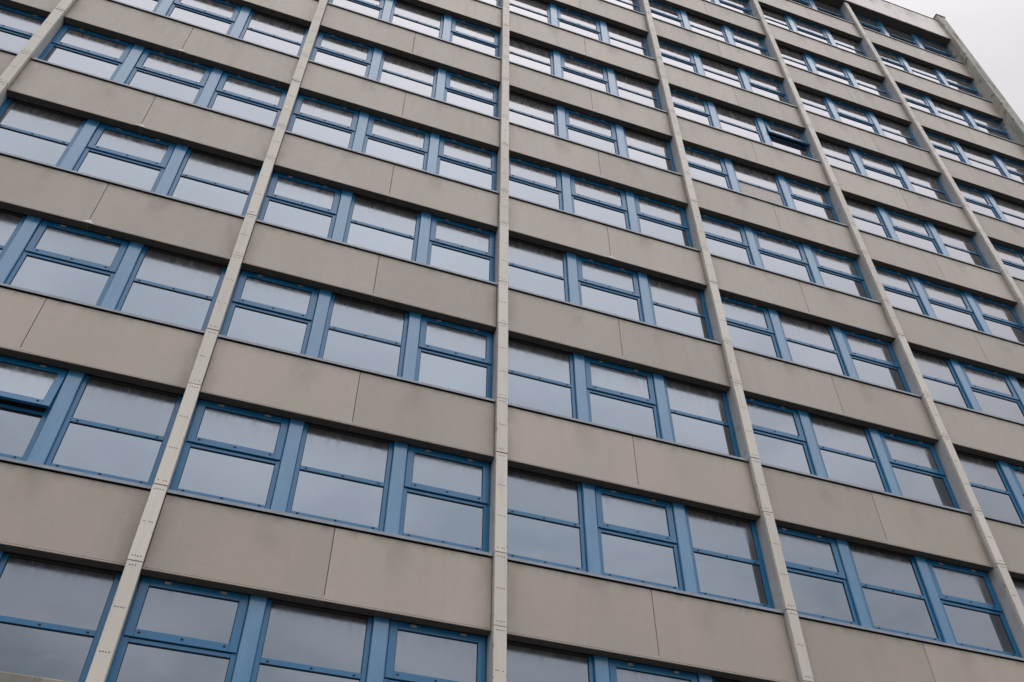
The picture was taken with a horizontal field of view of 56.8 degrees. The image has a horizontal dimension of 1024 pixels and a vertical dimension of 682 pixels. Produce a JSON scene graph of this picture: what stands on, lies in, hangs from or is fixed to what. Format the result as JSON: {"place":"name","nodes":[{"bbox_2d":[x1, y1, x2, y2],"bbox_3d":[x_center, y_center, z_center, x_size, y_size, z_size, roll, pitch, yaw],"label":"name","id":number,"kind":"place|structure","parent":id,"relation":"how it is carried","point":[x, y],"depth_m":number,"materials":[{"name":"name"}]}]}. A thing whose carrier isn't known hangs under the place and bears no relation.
{"place":"outdoors","nodes":[
{"label":"outdoors","id":0,"kind":"place"},
{"bbox_2d":[0,0,1023,681],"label":"office tower","id":1,"kind":"structure","parent":0,"point":[510,340],"depth_m":19.29,"materials":[{"name":"concrete"}]},
{"bbox_2d":[0,5,45,55],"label":"window","id":2,"kind":"structure","parent":1,"relation":"in","point":[17,27],"depth_m":21.29,"materials":[{"name":"grey glass"}]},
{"bbox_2d":[0,550,121,681],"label":"window","id":3,"kind":"structure","parent":1,"relation":"in","point":[53,615],"depth_m":12.61,"materials":[{"name":"glass"}]},
{"bbox_2d":[0,356,182,489],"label":"window","id":4,"kind":"structure","parent":1,"relation":"in","point":[55,419],"depth_m":14.76,"materials":[{"name":"grey glass"}]},
{"bbox_2d":[0,210,227,333],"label":"window","id":5,"kind":"structure","parent":1,"relation":"in","point":[40,257],"depth_m":17.11,"materials":[{"name":"glass"}]},
{"bbox_2d":[0,98,260,218],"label":"window","id":6,"kind":"structure","parent":1,"relation":"in","point":[89,148],"depth_m":19.45,"materials":[{"name":"glass"}]},
{"bbox_2d":[31,24,287,129],"bbox_3d":[-7.896,-6.053,21.776,5.252,2.089,0.325,14,-48,-13],"label":"window","id":7,"kind":"structure","parent":1,"relation":"in","point":[73,49],"depth_m":21.90,"materials":[{"name":"glass"}]},
{"bbox_2d":[107,0,308,58],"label":"window","id":8,"kind":"structure","parent":1,"relation":"in","point":[226,19],"depth_m":24.48,"materials":[{"name":"glass"}]},
{"bbox_2d":[106,577,486,681],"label":"window","id":9,"kind":"structure","parent":1,"relation":"in","point":[172,631],"depth_m":13.39,"materials":[{"name":"grey glass"}]},
{"bbox_2d":[167,400,492,555],"bbox_3d":[-2.787,2.261,15.606,5.144,2.089,0.325,14,-48,-13],"label":"window","id":10,"kind":"structure","parent":1,"relation":"in","point":[233,456],"depth_m":15.66,"materials":[{"name":"glass"}]},
{"bbox_2d":[218,270,495,401],"bbox_3d":[-2.787,-0.081,18.071,5.144,2.089,0.325,14,-48,-13],"label":"window","id":11,"kind":"structure","parent":1,"relation":"in","point":[265,312],"depth_m":18.15,"materials":[{"name":"glass"}]},
{"bbox_2d":[256,172,497,285],"bbox_3d":[-2.788,-2.423,20.535,5.144,2.089,0.325,14,-48,-13],"label":"window","id":12,"kind":"structure","parent":1,"relation":"in","point":[290,203],"depth_m":20.65,"materials":[{"name":"glass"}]},
{"bbox_2d":[285,94,498,193],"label":"window","id":13,"kind":"structure","parent":1,"relation":"in","point":[312,119],"depth_m":23.13,"materials":[{"name":"glass"}]},
{"bbox_2d":[308,31,499,120],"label":"window","id":14,"kind":"structure","parent":1,"relation":"in","point":[329,51],"depth_m":25.62,"materials":[{"name":"glass"}]},
{"bbox_2d":[327,0,500,59],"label":"window","id":15,"kind":"structure","parent":1,"relation":"in","point":[444,28],"depth_m":28.15,"materials":[{"name":"grey glass"}]},
{"bbox_2d":[475,0,501,9],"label":"window","id":16,"kind":"structure","parent":1,"relation":"in","point":[494,3],"depth_m":30.71,"materials":[{"name":"grey glass"}]},
{"bbox_2d":[509,0,655,60],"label":"window","id":17,"kind":"structure","parent":1,"relation":"in","point":[552,15],"depth_m":31.81,"materials":[{"name":"glass"}]},
{"bbox_2d":[509,37,667,112],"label":"window","id":18,"kind":"structure","parent":1,"relation":"in","point":[555,64],"depth_m":29.34,"materials":[{"name":"glass"}]},
{"bbox_2d":[509,92,681,175],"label":"window","id":19,"kind":"structure","parent":1,"relation":"in","point":[558,122],"depth_m":26.85,"materials":[{"name":"glass"}]},
{"bbox_2d":[509,157,699,251],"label":"window","id":20,"kind":"structure","parent":1,"relation":"in","point":[563,192],"depth_m":24.36,"materials":[{"name":"glass"}]},
{"bbox_2d":[508,238,721,344],"bbox_3d":[2.269,-1.149,21.748,5.144,2.089,0.325,14,-48,-13],"label":"window","id":21,"kind":"structure","parent":1,"relation":"in","point":[566,278],"depth_m":21.88,"materials":[{"name":"glass"}]},
{"bbox_2d":[507,642,733,681],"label":"window","id":22,"kind":"structure","parent":1,"relation":"in","point":[525,663],"depth_m":14.71,"materials":[{"name":"grey glass"}]},
{"bbox_2d":[601,0,644,14],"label":"window","id":23,"kind":"structure","parent":1,"relation":"in","point":[632,5],"depth_m":34.49,"materials":[{"name":"grey glass"}]},
{"bbox_2d":[508,338,748,460],"bbox_3d":[2.269,1.193,19.283,5.144,2.089,0.325,14,-48,-13],"label":"window","id":24,"kind":"structure","parent":1,"relation":"in","point":[575,387],"depth_m":19.39,"materials":[{"name":"grey glass"}]},
{"bbox_2d":[507,468,783,613],"bbox_3d":[2.270,3.535,16.818,5.144,2.089,0.325,14,-48,-13],"label":"window","id":25,"kind":"structure","parent":1,"relation":"in","point":[584,528],"depth_m":16.89,"materials":[{"name":"glass"}]},
{"bbox_2d":[648,0,776,60],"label":"window","id":26,"kind":"structure","parent":1,"relation":"in","point":[660,12],"depth_m":35.53,"materials":[{"name":"grey glass"}]},
{"bbox_2d":[658,41,797,107],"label":"window","id":27,"kind":"structure","parent":1,"relation":"in","point":[691,62],"depth_m":33.05,"materials":[{"name":"grey glass"}]},
{"bbox_2d":[703,0,759,19],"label":"window","id":28,"kind":"structure","parent":1,"relation":"in","point":[742,7],"depth_m":38.24,"materials":[{"name":"glass"}]},
{"bbox_2d":[670,89,820,162],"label":"window","id":29,"kind":"structure","parent":1,"relation":"in","point":[693,109],"depth_m":30.57,"materials":[{"name":"glass"}]},
{"bbox_2d":[684,146,848,226],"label":"window","id":30,"kind":"structure","parent":1,"relation":"in","point":[709,169],"depth_m":28.08,"materials":[{"name":"glass"}]},
{"bbox_2d":[700,214,881,303],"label":"window","id":31,"kind":"structure","parent":1,"relation":"in","point":[743,245],"depth_m":25.58,"materials":[{"name":"glass"}]},
{"bbox_2d":[761,8,875,61],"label":"window","id":32,"kind":"structure","parent":1,"relation":"in","point":[787,23],"depth_m":39.25,"materials":[{"name":"grey glass"}]},
{"bbox_2d":[720,296,921,397],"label":"window","id":33,"kind":"structure","parent":1,"relation":"in","point":[753,329],"depth_m":23.11,"materials":[{"name":"grey glass"}]},
{"bbox_2d":[787,0,854,24],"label":"window","id":34,"kind":"structure","parent":1,"relation":"in","point":[819,6],"depth_m":41.91,"materials":[{"name":"glass"}]},
{"bbox_2d":[777,45,901,103],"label":"window","id":35,"kind":"structure","parent":1,"relation":"in","point":[805,62],"depth_m":36.76,"materials":[{"name":"glass"}]},
{"bbox_2d":[745,397,971,513],"bbox_3d":[7.328,2.468,20.495,5.147,2.089,0.325,14,-48,-13],"label":"window","id":36,"kind":"structure","parent":1,"relation":"in","point":[800,442],"depth_m":20.62,"materials":[{"name":"grey glass"}]},
{"bbox_2d":[797,89,929,151],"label":"window","id":37,"kind":"structure","parent":1,"relation":"in","point":[825,107],"depth_m":34.28,"materials":[{"name":"glass"}]},
{"bbox_2d":[819,139,962,207],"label":"window","id":38,"kind":"structure","parent":1,"relation":"in","point":[850,160],"depth_m":31.80,"materials":[{"name":"glass"}]},
{"bbox_2d":[776,526,1023,660],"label":"window","id":39,"kind":"structure","parent":1,"relation":"in","point":[834,581],"depth_m":18.13,"materials":[{"name":"grey glass"}]},
{"bbox_2d":[854,13,963,63],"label":"window","id":40,"kind":"structure","parent":1,"relation":"in","point":[911,39],"depth_m":43.01,"materials":[{"name":"grey glass"}]},
{"bbox_2d":[844,197,1001,273],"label":"window","id":41,"kind":"structure","parent":1,"relation":"in","point":[877,221],"depth_m":29.31,"materials":[{"name":"glass"}]},
{"bbox_2d":[874,47,990,102],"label":"window","id":42,"kind":"structure","parent":1,"relation":"in","point":[891,60],"depth_m":40.52,"materials":[{"name":"glass"}]},
{"bbox_2d":[874,265,1023,345],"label":"window","id":43,"kind":"structure","parent":1,"relation":"in","point":[910,294],"depth_m":26.82,"materials":[{"name":"glass"}]},
{"bbox_2d":[898,87,1023,145],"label":"window","id":44,"kind":"structure","parent":1,"relation":"in","point":[916,101],"depth_m":38.04,"materials":[{"name":"glass"}]},
{"bbox_2d":[911,350,1023,425],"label":"window","id":45,"kind":"structure","parent":1,"relation":"in","point":[953,383],"depth_m":24.20,"materials":[{"name":"glass"}]},
{"bbox_2d":[925,132,1023,183],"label":"window","id":46,"kind":"structure","parent":1,"relation":"in","point":[945,148],"depth_m":35.48,"materials":[{"name":"glass"}]},
{"bbox_2d":[956,452,1023,526],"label":"window","id":47,"kind":"structure","parent":1,"relation":"in","point":[997,487],"depth_m":21.58,"materials":[{"name":"grey glass"}]},
{"bbox_2d":[956,183,1023,228],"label":"window","id":48,"kind":"structure","parent":1,"relation":"in","point":[981,203],"depth_m":32.82,"materials":[{"name":"glass"}]},
{"bbox_2d":[992,243,1023,281],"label":"window","id":49,"kind":"structure","parent":1,"relation":"in","point":[1013,260],"depth_m":30.27,"materials":[{"name":"glass"}]},
{"bbox_2d":[1012,579,1023,605],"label":"window","id":50,"kind":"structure","parent":1,"relation":"in","point":[1019,585],"depth_m":19.47,"materials":[{"name":"grey glass"}]},
{"bbox_2d":[885,0,1023,122],"label":"sky","id":51,"kind":"structure","parent":0,"point":[992,31],"materials":[{"name":"white"}]}
]}

